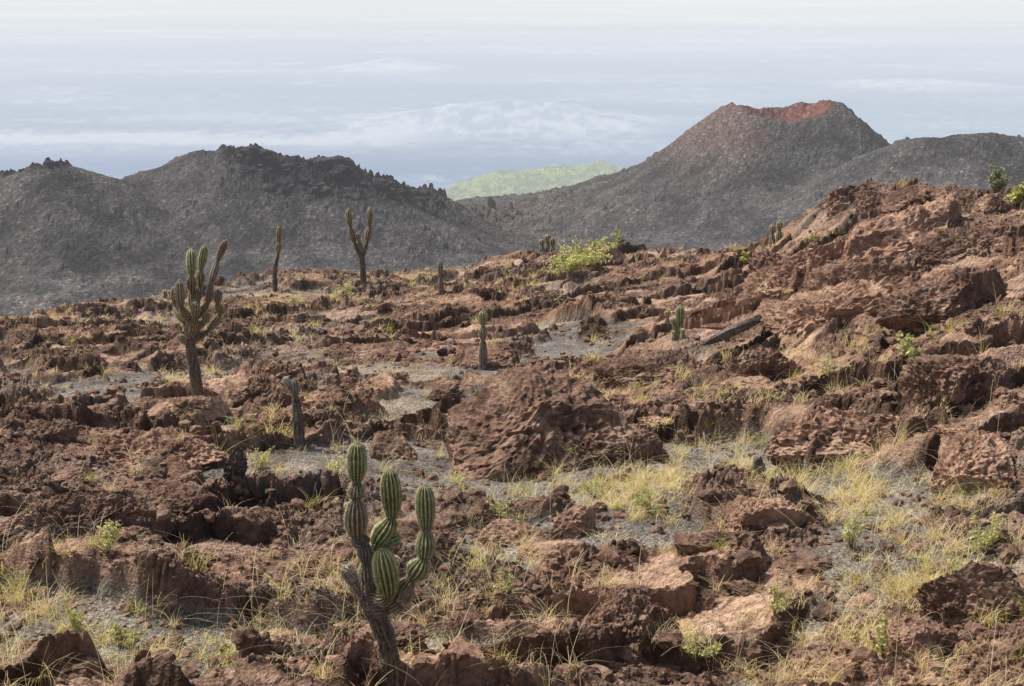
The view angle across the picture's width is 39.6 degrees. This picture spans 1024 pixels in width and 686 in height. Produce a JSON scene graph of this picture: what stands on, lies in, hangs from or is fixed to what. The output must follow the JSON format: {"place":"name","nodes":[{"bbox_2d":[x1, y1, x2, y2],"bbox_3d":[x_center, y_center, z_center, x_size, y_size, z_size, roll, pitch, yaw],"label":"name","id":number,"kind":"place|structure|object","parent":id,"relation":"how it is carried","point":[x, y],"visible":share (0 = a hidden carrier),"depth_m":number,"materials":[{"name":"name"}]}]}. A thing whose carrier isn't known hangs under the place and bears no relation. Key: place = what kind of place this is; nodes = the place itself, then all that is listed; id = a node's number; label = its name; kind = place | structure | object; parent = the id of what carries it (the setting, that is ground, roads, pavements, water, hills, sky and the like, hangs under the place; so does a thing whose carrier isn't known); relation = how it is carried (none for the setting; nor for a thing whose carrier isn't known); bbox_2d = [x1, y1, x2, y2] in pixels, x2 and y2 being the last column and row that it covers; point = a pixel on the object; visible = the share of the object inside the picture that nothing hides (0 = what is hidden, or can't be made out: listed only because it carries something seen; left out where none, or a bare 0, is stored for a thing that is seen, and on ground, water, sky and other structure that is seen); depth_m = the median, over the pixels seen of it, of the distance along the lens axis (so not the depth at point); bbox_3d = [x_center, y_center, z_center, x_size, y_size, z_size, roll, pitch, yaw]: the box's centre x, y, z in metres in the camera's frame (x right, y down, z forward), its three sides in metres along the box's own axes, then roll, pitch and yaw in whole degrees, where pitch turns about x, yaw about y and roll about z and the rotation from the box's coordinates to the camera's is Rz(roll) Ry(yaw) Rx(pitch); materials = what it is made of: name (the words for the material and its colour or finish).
{"place":"outdoors","nodes":[
{"label":"outdoors","id":0,"kind":"place"},
{"bbox_2d":[0,100,1023,685],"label":"ground","id":1,"kind":"structure","parent":0,"point":[702,194],"depth_m":28.24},
{"bbox_2d":[20,418,83,442],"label":"lava boulder","id":2,"kind":"object","parent":1,"relation":"on","point":[60,432],"visible":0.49,"depth_m":21.84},
{"bbox_2d":[51,465,91,483],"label":"lava boulder","id":3,"kind":"object","parent":1,"relation":"on","point":[72,472],"visible":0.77,"depth_m":20.14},
{"bbox_2d":[61,599,84,630],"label":"weed plant","id":4,"kind":"object","parent":1,"relation":"on","point":[75,621],"visible":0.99,"depth_m":12.72,"materials":[{"name":"green plant"}]},
{"bbox_2d":[0,491,156,547],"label":"lava boulder","id":5,"kind":"object","parent":1,"relation":"on","point":[68,507],"visible":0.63,"depth_m":16.14,"materials":[{"name":"stone"}]},
{"bbox_2d":[84,519,123,553],"bbox_3d":[-3.994,1.900,13.891,0.292,0.340,0.362,5,15,18],"label":"weed plant","id":6,"kind":"object","parent":1,"relation":"on","point":[107,535],"visible":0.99,"depth_m":13.88,"materials":[{"name":"green plant"}]},
{"bbox_2d":[96,343,114,351],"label":"lava boulder","id":7,"kind":"object","parent":1,"relation":"on","point":[109,346],"visible":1,"depth_m":34.91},
{"bbox_2d":[107,619,144,646],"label":"weed plant","id":8,"kind":"object","parent":1,"relation":"on","point":[117,634],"visible":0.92,"depth_m":12.53,"materials":[{"name":"green plant"}]},
{"bbox_2d":[125,525,151,535],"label":"lava boulder","id":9,"kind":"object","parent":1,"relation":"on","point":[133,528],"visible":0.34,"depth_m":15.44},
{"bbox_2d":[91,425,227,470],"bbox_3d":[-5.417,1.714,21.561,2.341,0.946,1.470,14,20,45],"label":"lava boulder","id":10,"kind":"object","parent":1,"relation":"on","point":[156,440],"visible":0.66,"depth_m":21.29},
{"bbox_2d":[134,480,216,516],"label":"lava boulder","id":11,"kind":"object","parent":1,"relation":"on","point":[187,498],"visible":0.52,"depth_m":16.93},
{"bbox_2d":[147,395,229,421],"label":"lava boulder","id":12,"kind":"object","parent":1,"relation":"on","point":[210,408],"visible":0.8,"depth_m":26.06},
{"bbox_2d":[170,239,227,396],"bbox_3d":[-5.744,-0.302,26.282,1.233,3.355,0.692,0,14,0],"label":"cactus","id":13,"kind":"object","parent":1,"relation":"on","point":[191,316],"visible":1,"depth_m":26.14,"materials":[{"name":"plant"}]},
{"bbox_2d":[207,636,237,657],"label":"weed plant","id":14,"kind":"object","parent":1,"relation":"on","point":[227,650],"visible":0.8,"depth_m":12.50,"materials":[{"name":"green plant"}]},
{"bbox_2d":[223,408,241,415],"bbox_3d":[-5.479,1.276,26.483,1.004,0.115,0.216,1,20,-6],"label":"lava plate","id":15,"kind":"object","parent":1,"relation":"on","point":[232,413],"visible":0.29,"depth_m":26.47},
{"bbox_2d":[222,444,248,482],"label":"standing stone","id":16,"kind":"object","parent":1,"relation":"on","point":[236,462],"visible":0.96,"depth_m":17.95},
{"bbox_2d":[242,145,258,155],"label":"lava crag","id":17,"kind":"structure","parent":1,"relation":"on","point":[251,150],"depth_m":221.73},
{"bbox_2d":[247,445,274,468],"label":"weed plant","id":18,"kind":"object","parent":1,"relation":"on","point":[267,455],"visible":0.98,"depth_m":20.89,"materials":[{"name":"green plant"}]},
{"bbox_2d":[256,148,273,155],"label":"lava crag","id":19,"kind":"structure","parent":1,"relation":"on","point":[264,152],"depth_m":222.00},
{"bbox_2d":[272,226,282,292],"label":"cactus","id":20,"kind":"object","parent":1,"relation":"on","point":[279,233],"visible":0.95,"depth_m":58.77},
{"bbox_2d":[284,156,299,165],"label":"lava crag","id":21,"kind":"structure","parent":1,"relation":"on","point":[289,160],"depth_m":223.63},
{"bbox_2d":[280,375,305,448],"bbox_3d":[-3.370,1.110,21.913,0.385,1.280,0.241,0,14,0],"label":"cactus","id":22,"kind":"object","parent":1,"relation":"on","point":[297,415],"visible":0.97,"depth_m":21.84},
{"bbox_2d":[298,561,341,577],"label":"lava boulder","id":23,"kind":"object","parent":1,"relation":"on","point":[312,564],"visible":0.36,"depth_m":15.09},
{"bbox_2d":[313,155,346,168],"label":"lava crag","id":24,"kind":"structure","parent":1,"relation":"on","point":[327,162],"depth_m":222.24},
{"bbox_2d":[326,170,341,177],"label":"lava crag","id":25,"kind":"structure","parent":1,"relation":"on","point":[334,174],"depth_m":219.32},
{"bbox_2d":[324,451,346,473],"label":"weed plant","id":26,"kind":"object","parent":1,"relation":"on","point":[336,466],"visible":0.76,"depth_m":19.57,"materials":[{"name":"green plant"}]},
{"bbox_2d":[329,280,356,297],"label":"weed plant","id":27,"kind":"object","parent":1,"relation":"on","point":[347,288],"visible":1,"depth_m":51.38,"materials":[{"name":"green plant"}]},
{"bbox_2d":[345,208,373,284],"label":"cactus","id":28,"kind":"object","parent":1,"relation":"on","point":[360,248],"visible":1,"depth_m":58.97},
{"bbox_2d":[351,340,415,359],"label":"lava boulder","id":29,"kind":"object","parent":1,"relation":"on","point":[383,351],"visible":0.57,"depth_m":36.19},
{"bbox_2d":[375,303,391,310],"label":"lava boulder","id":30,"kind":"object","parent":1,"relation":"on","point":[383,306],"visible":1,"depth_m":46.82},
{"bbox_2d":[338,441,436,685],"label":"cactus","id":31,"kind":"object","parent":1,"relation":"on","point":[379,587],"visible":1,"depth_m":10.61,"materials":[{"name":"plant"}]},
{"bbox_2d":[354,620,427,652],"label":"lava boulder","id":32,"kind":"object","parent":1,"relation":"on","point":[416,631],"visible":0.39,"depth_m":11.77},
{"bbox_2d":[384,351,400,361],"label":"lava boulder","id":33,"kind":"object","parent":1,"relation":"on","point":[392,356],"visible":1,"depth_m":35.33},
{"bbox_2d":[369,429,417,460],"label":"lava boulder","id":34,"kind":"object","parent":1,"relation":"on","point":[378,450],"visible":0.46,"depth_m":21.37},
{"bbox_2d":[397,519,456,559],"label":"lava boulder","id":35,"kind":"object","parent":1,"relation":"on","point":[408,530],"visible":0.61,"depth_m":14.71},
{"bbox_2d":[437,261,443,294],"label":"cactus","id":36,"kind":"object","parent":1,"relation":"on","point":[440,266],"visible":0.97,"depth_m":50.84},
{"bbox_2d":[426,380,460,399],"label":"lava boulder","id":37,"kind":"object","parent":1,"relation":"on","point":[438,392],"visible":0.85,"depth_m":28.05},
{"bbox_2d":[443,638,484,657],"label":"lava boulder","id":38,"kind":"object","parent":1,"relation":"on","point":[461,644],"visible":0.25,"depth_m":11.59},
{"bbox_2d":[477,309,488,368],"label":"cactus","id":39,"kind":"object","parent":1,"relation":"on","point":[483,335],"visible":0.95,"depth_m":33.72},
{"bbox_2d":[469,348,519,366],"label":"lava boulder","id":40,"kind":"object","parent":1,"relation":"on","point":[504,357],"visible":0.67,"depth_m":34.16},
{"bbox_2d":[486,493,516,518],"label":"weed plant","id":41,"kind":"object","parent":1,"relation":"on","point":[498,509],"visible":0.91,"depth_m":16.77,"materials":[{"name":"green plant"}]},
{"bbox_2d":[493,566,514,593],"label":"weed plant","id":42,"kind":"object","parent":1,"relation":"on","point":[504,587],"visible":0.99,"depth_m":13.93,"materials":[{"name":"green plant"}]},
{"bbox_2d":[476,518,545,547],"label":"lava boulder","id":43,"kind":"object","parent":1,"relation":"on","point":[504,531],"visible":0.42,"depth_m":16.19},
{"bbox_2d":[0,176,1023,685],"bbox_3d":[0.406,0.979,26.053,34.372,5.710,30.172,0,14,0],"label":"lava rubble","id":44,"kind":"object","parent":1,"relation":"on","point":[248,638],"visible":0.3,"depth_m":15.07,"materials":[{"name":"stone"}]},
{"bbox_2d":[444,367,628,481],"bbox_3d":[0.405,2.024,21.501,2.962,3.238,2.384,4,14,-1],"label":"lava boulder","id":45,"kind":"object","parent":1,"relation":"on","point":[510,417],"visible":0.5,"depth_m":20.90,"materials":[{"name":"stone"}]},
{"bbox_2d":[545,233,550,251],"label":"cactus","id":46,"kind":"object","parent":1,"relation":"on","point":[547,240],"visible":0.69,"depth_m":66.52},
{"bbox_2d":[516,540,580,560],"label":"lava boulder","id":47,"kind":"object","parent":1,"relation":"on","point":[538,550],"visible":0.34,"depth_m":15.76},
{"bbox_2d":[533,289,565,298],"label":"lava boulder","id":48,"kind":"object","parent":1,"relation":"on","point":[558,293],"visible":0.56,"depth_m":47.95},
{"bbox_2d":[531,248,573,262],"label":"lava boulder","id":49,"kind":"object","parent":1,"relation":"on","point":[545,257],"visible":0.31,"depth_m":61.89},
{"bbox_2d":[542,248,598,272],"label":"shrub","id":50,"kind":"object","parent":1,"relation":"on","point":[570,263],"visible":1,"depth_m":53.40,"materials":[{"name":"green plant"}]},
{"bbox_2d":[551,504,595,539],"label":"lava boulder","id":51,"kind":"object","parent":1,"relation":"on","point":[579,517],"visible":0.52,"depth_m":16.20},
{"bbox_2d":[554,235,616,266],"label":"shrub","id":52,"kind":"object","parent":1,"relation":"on","point":[584,249],"visible":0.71,"depth_m":55.97,"materials":[{"name":"green plant"}]},
{"bbox_2d":[579,472,604,498],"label":"weed plant","id":53,"kind":"object","parent":1,"relation":"on","point":[588,486],"visible":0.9,"depth_m":18.10,"materials":[{"name":"green plant"}]},
{"bbox_2d":[572,243,626,267],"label":"lava boulder","id":54,"kind":"object","parent":1,"relation":"on","point":[619,257],"visible":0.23,"depth_m":59.21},
{"bbox_2d":[598,578,630,587],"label":"lava boulder","id":55,"kind":"object","parent":1,"relation":"on","point":[614,584],"visible":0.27,"depth_m":14.34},
{"bbox_2d":[610,229,622,245],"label":"shrub","id":56,"kind":"object","parent":1,"relation":"on","point":[617,238],"visible":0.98,"depth_m":63.56,"materials":[{"name":"green plant"}]},
{"bbox_2d":[575,424,669,468],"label":"lava boulder","id":57,"kind":"object","parent":1,"relation":"on","point":[607,440],"visible":0.49,"depth_m":20.78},
{"bbox_2d":[612,583,647,594],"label":"lava boulder","id":58,"kind":"object","parent":1,"relation":"on","point":[643,588],"visible":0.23,"depth_m":14.00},
{"bbox_2d":[582,584,679,664],"bbox_3d":[1.065,2.576,12.790,0.707,0.906,0.954,11,18,37],"label":"lava boulder","id":59,"kind":"object","parent":1,"relation":"on","point":[632,611],"visible":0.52,"depth_m":12.52,"materials":[{"name":"stone"}]},
{"bbox_2d":[631,481,662,515],"bbox_3d":[1.582,1.860,16.716,0.309,0.401,0.394,-10,17,-35],"label":"weed plant","id":60,"kind":"object","parent":1,"relation":"on","point":[646,503],"visible":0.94,"depth_m":16.75,"materials":[{"name":"green plant"}]},
{"bbox_2d":[593,347,705,390],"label":"lava boulder","id":61,"kind":"object","parent":1,"relation":"on","point":[612,373],"visible":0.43,"depth_m":27.26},
{"bbox_2d":[638,415,673,426],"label":"lava boulder","id":62,"kind":"object","parent":1,"relation":"on","point":[657,419],"visible":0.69,"depth_m":22.67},
{"bbox_2d":[664,309,670,329],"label":"cactus","id":63,"kind":"object","parent":1,"relation":"on","point":[667,312],"visible":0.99,"depth_m":33.51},
{"bbox_2d":[670,304,685,338],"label":"cactus","id":64,"kind":"object","parent":1,"relation":"on","point":[680,312],"visible":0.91,"depth_m":32.33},
{"bbox_2d":[685,387,706,396],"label":"lava boulder","id":65,"kind":"object","parent":1,"relation":"on","point":[689,392],"visible":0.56,"depth_m":25.28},
{"bbox_2d":[678,633,721,661],"bbox_3d":[1.630,2.702,12.491,0.455,0.251,0.337,0,14,0],"label":"weed plant","id":66,"kind":"object","parent":1,"relation":"on","point":[708,651],"visible":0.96,"depth_m":12.50,"materials":[{"name":"green plant"}]},
{"bbox_2d":[701,323,727,329],"bbox_3d":[4.540,-0.372,31.592,0.753,0.151,0.247,4,19,-7],"label":"lava plate","id":67,"kind":"object","parent":1,"relation":"on","point":[716,326],"visible":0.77,"depth_m":31.50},
{"bbox_2d":[672,530,770,566],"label":"lava boulder","id":68,"kind":"object","parent":1,"relation":"on","point":[704,541],"visible":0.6,"depth_m":14.77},
{"bbox_2d":[702,314,761,344],"bbox_3d":[4.744,-0.316,29.828,1.686,0.216,0.197,-25,21,1],"label":"log","id":69,"kind":"object","parent":1,"relation":"on","point":[730,331],"visible":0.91,"depth_m":29.76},
{"bbox_2d":[721,578,761,596],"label":"lava boulder","id":70,"kind":"object","parent":1,"relation":"on","point":[737,588],"visible":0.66,"depth_m":14.19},
{"bbox_2d":[721,375,772,388],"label":"lava boulder","id":71,"kind":"object","parent":1,"relation":"on","point":[750,381],"visible":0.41,"depth_m":25.45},
{"bbox_2d":[752,456,765,474],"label":"standing stone","id":72,"kind":"object","parent":1,"relation":"on","point":[758,462],"visible":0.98,"depth_m":16.36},
{"bbox_2d":[719,345,804,382],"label":"lava boulder","id":73,"kind":"object","parent":1,"relation":"on","point":[761,360],"visible":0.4,"depth_m":25.79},
{"bbox_2d":[747,246,782,272],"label":"lava boulder","id":74,"kind":"object","parent":1,"relation":"on","point":[762,256],"visible":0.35,"depth_m":40.96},
{"bbox_2d":[752,298,782,316],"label":"lava boulder","id":75,"kind":"object","parent":1,"relation":"on","point":[762,305],"visible":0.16,"depth_m":31.12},
{"bbox_2d":[721,495,814,533],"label":"lava boulder","id":76,"kind":"object","parent":1,"relation":"on","point":[746,516],"visible":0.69,"depth_m":15.29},
{"bbox_2d":[768,223,775,245],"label":"cactus","id":77,"kind":"object","parent":1,"relation":"on","point":[772,229],"visible":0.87,"depth_m":48.13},
{"bbox_2d":[776,219,783,241],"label":"cactus","id":78,"kind":"object","parent":1,"relation":"on","point":[779,226],"visible":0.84,"depth_m":47.83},
{"bbox_2d":[769,573,793,613],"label":"weed plant","id":79,"kind":"object","parent":1,"relation":"on","point":[774,604],"visible":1,"depth_m":13.07,"materials":[{"name":"green plant"}]},
{"bbox_2d":[743,239,844,298],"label":"lava boulder","id":80,"kind":"object","parent":1,"relation":"on","point":[775,277],"visible":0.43,"depth_m":34.61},
{"bbox_2d":[763,405,900,474],"bbox_3d":[4.711,1.389,19.044,2.858,1.165,1.965,3,14,-3],"label":"lava boulder","id":81,"kind":"object","parent":1,"relation":"on","point":[787,444],"visible":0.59,"depth_m":18.47,"materials":[{"name":"stone"}]},
{"bbox_2d":[811,345,853,378],"bbox_3d":[5.018,0.274,22.660,0.670,0.598,0.592,-5,15,-20],"label":"weed plant","id":82,"kind":"object","parent":1,"relation":"on","point":[825,362],"visible":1,"depth_m":22.64,"materials":[{"name":"green plant"}]},
{"bbox_2d":[823,615,854,631],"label":"lava boulder","id":83,"kind":"object","parent":1,"relation":"on","point":[833,624],"visible":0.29,"depth_m":13.34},
{"bbox_2d":[826,183,877,216],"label":"lava boulder","id":84,"kind":"object","parent":1,"relation":"on","point":[838,199],"visible":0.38,"depth_m":43.03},
{"bbox_2d":[837,510,867,548],"bbox_3d":[3.474,1.899,14.600,0.285,0.469,0.251,-12,19,-40],"label":"weed plant","id":85,"kind":"object","parent":1,"relation":"on","point":[850,533],"visible":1,"depth_m":14.61,"materials":[{"name":"green plant"}]},
{"bbox_2d":[758,269,950,347],"bbox_3d":[7.205,-0.611,29.025,4.221,1.652,2.753,-9,13,8],"label":"lava boulder","id":86,"kind":"object","parent":1,"relation":"on","point":[801,313],"visible":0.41,"depth_m":28.64,"materials":[{"name":"stone"}]},
{"bbox_2d":[844,591,875,609],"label":"lava boulder","id":87,"kind":"object","parent":1,"relation":"on","point":[866,597],"visible":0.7,"depth_m":13.60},
{"bbox_2d":[804,251,932,292],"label":"lava boulder","id":88,"kind":"object","parent":1,"relation":"on","point":[899,267],"visible":0.43,"depth_m":29.01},
{"bbox_2d":[853,189,893,213],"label":"lava boulder","id":89,"kind":"object","parent":1,"relation":"on","point":[867,199],"visible":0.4,"depth_m":39.62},
{"bbox_2d":[874,611,891,657],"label":"weed plant","id":90,"kind":"object","parent":1,"relation":"on","point":[882,638],"visible":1,"depth_m":11.81,"materials":[{"name":"green plant"}]},
{"bbox_2d":[839,194,961,262],"bbox_3d":[8.993,-2.341,32.954,2.742,2.126,4.013,4,15,16],"label":"lava boulder","id":91,"kind":"object","parent":1,"relation":"on","point":[903,231],"visible":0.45,"depth_m":31.93,"materials":[{"name":"stone"}]},
{"bbox_2d":[881,184,934,213],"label":"lava boulder","id":92,"kind":"object","parent":1,"relation":"on","point":[897,200],"visible":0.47,"depth_m":38.13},
{"bbox_2d":[894,331,921,357],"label":"weed plant","id":93,"kind":"object","parent":1,"relation":"on","point":[905,346],"visible":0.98,"depth_m":22.05,"materials":[{"name":"green plant"}]},
{"bbox_2d":[869,613,962,664],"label":"lava boulder","id":94,"kind":"object","parent":1,"relation":"on","point":[923,631],"visible":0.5,"depth_m":12.00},
{"bbox_2d":[875,266,1007,336],"bbox_3d":[7.731,-0.707,25.455,2.027,1.446,1.479,-8,16,-28],"label":"lava boulder","id":95,"kind":"object","parent":1,"relation":"on","point":[947,294],"visible":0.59,"depth_m":25.06,"materials":[{"name":"stone"}]},
{"bbox_2d":[928,424,973,439],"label":"lava boulder","id":96,"kind":"object","parent":1,"relation":"on","point":[944,429],"visible":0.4,"depth_m":17.09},
{"bbox_2d":[898,353,1005,410],"bbox_3d":[6.180,0.648,19.321,1.657,1.054,1.335,-4,15,-16],"label":"lava boulder","id":97,"kind":"object","parent":1,"relation":"on","point":[948,377],"visible":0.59,"depth_m":18.93,"materials":[{"name":"stone"}]},
{"bbox_2d":[929,185,979,205],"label":"lava boulder","id":98,"kind":"object","parent":1,"relation":"on","point":[962,194],"visible":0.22,"depth_m":37.03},
{"bbox_2d":[911,226,1000,264],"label":"lava boulder","id":99,"kind":"object","parent":1,"relation":"on","point":[949,246],"visible":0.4,"depth_m":28.94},
{"bbox_2d":[915,560,1023,627],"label":"lava boulder","id":100,"kind":"object","parent":1,"relation":"on","point":[963,588],"visible":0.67,"depth_m":12.43,"materials":[{"name":"stone"}]},
{"bbox_2d":[931,429,1016,493],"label":"lava boulder","id":101,"kind":"object","parent":1,"relation":"on","point":[990,454],"visible":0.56,"depth_m":16.20,"materials":[{"name":"stone"}]},
{"bbox_2d":[967,512,1005,554],"bbox_3d":[4.771,1.901,14.374,0.474,0.476,0.348,-9,17,-31],"label":"weed plant","id":102,"kind":"object","parent":1,"relation":"on","point":[988,540],"visible":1,"depth_m":14.30,"materials":[{"name":"green plant"}]},
{"bbox_2d":[970,192,1017,214],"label":"lava boulder","id":103,"kind":"object","parent":1,"relation":"on","point":[993,204],"visible":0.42,"depth_m":34.49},
{"bbox_2d":[987,161,1012,192],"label":"shrub","id":104,"kind":"object","parent":1,"relation":"on","point":[997,183],"visible":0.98,"depth_m":37.15,"materials":[{"name":"green plant"}]},
{"bbox_2d":[990,489,1017,496],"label":"lava boulder","id":105,"kind":"object","parent":1,"relation":"on","point":[1001,494],"visible":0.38,"depth_m":15.76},
{"bbox_2d":[991,235,1021,243],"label":"lava boulder","id":106,"kind":"object","parent":1,"relation":"on","point":[1000,239],"visible":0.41,"depth_m":28.91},
{"bbox_2d":[1005,181,1023,205],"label":"shrub","id":107,"kind":"object","parent":1,"relation":"on","point":[1018,197],"visible":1,"depth_m":34.51,"materials":[{"name":"green plant"}]},
{"bbox_2d":[0,0,1023,189],"bbox_3d":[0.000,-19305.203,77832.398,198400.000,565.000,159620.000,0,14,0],"label":"sky","id":108,"kind":"structure","parent":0,"point":[443,94],"depth_m":10481.51,"materials":[{"name":"white"}]},
{"bbox_2d":[0,177,1023,685],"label":"dry grass","id":109,"kind":"structure","parent":0,"point":[860,489],"depth_m":15.07,"materials":[{"name":"plant"}]},
{"bbox_2d":[450,167,611,197],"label":"green hill","id":110,"kind":"structure","parent":0,"point":[528,188],"depth_m":901.47,"materials":[{"name":"green plant"}]},
{"bbox_2d":[442,159,625,200],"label":"hill woodland","id":111,"kind":"object","parent":110,"relation":"on","point":[495,180],"visible":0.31,"depth_m":913.71,"materials":[{"name":"green plant"}]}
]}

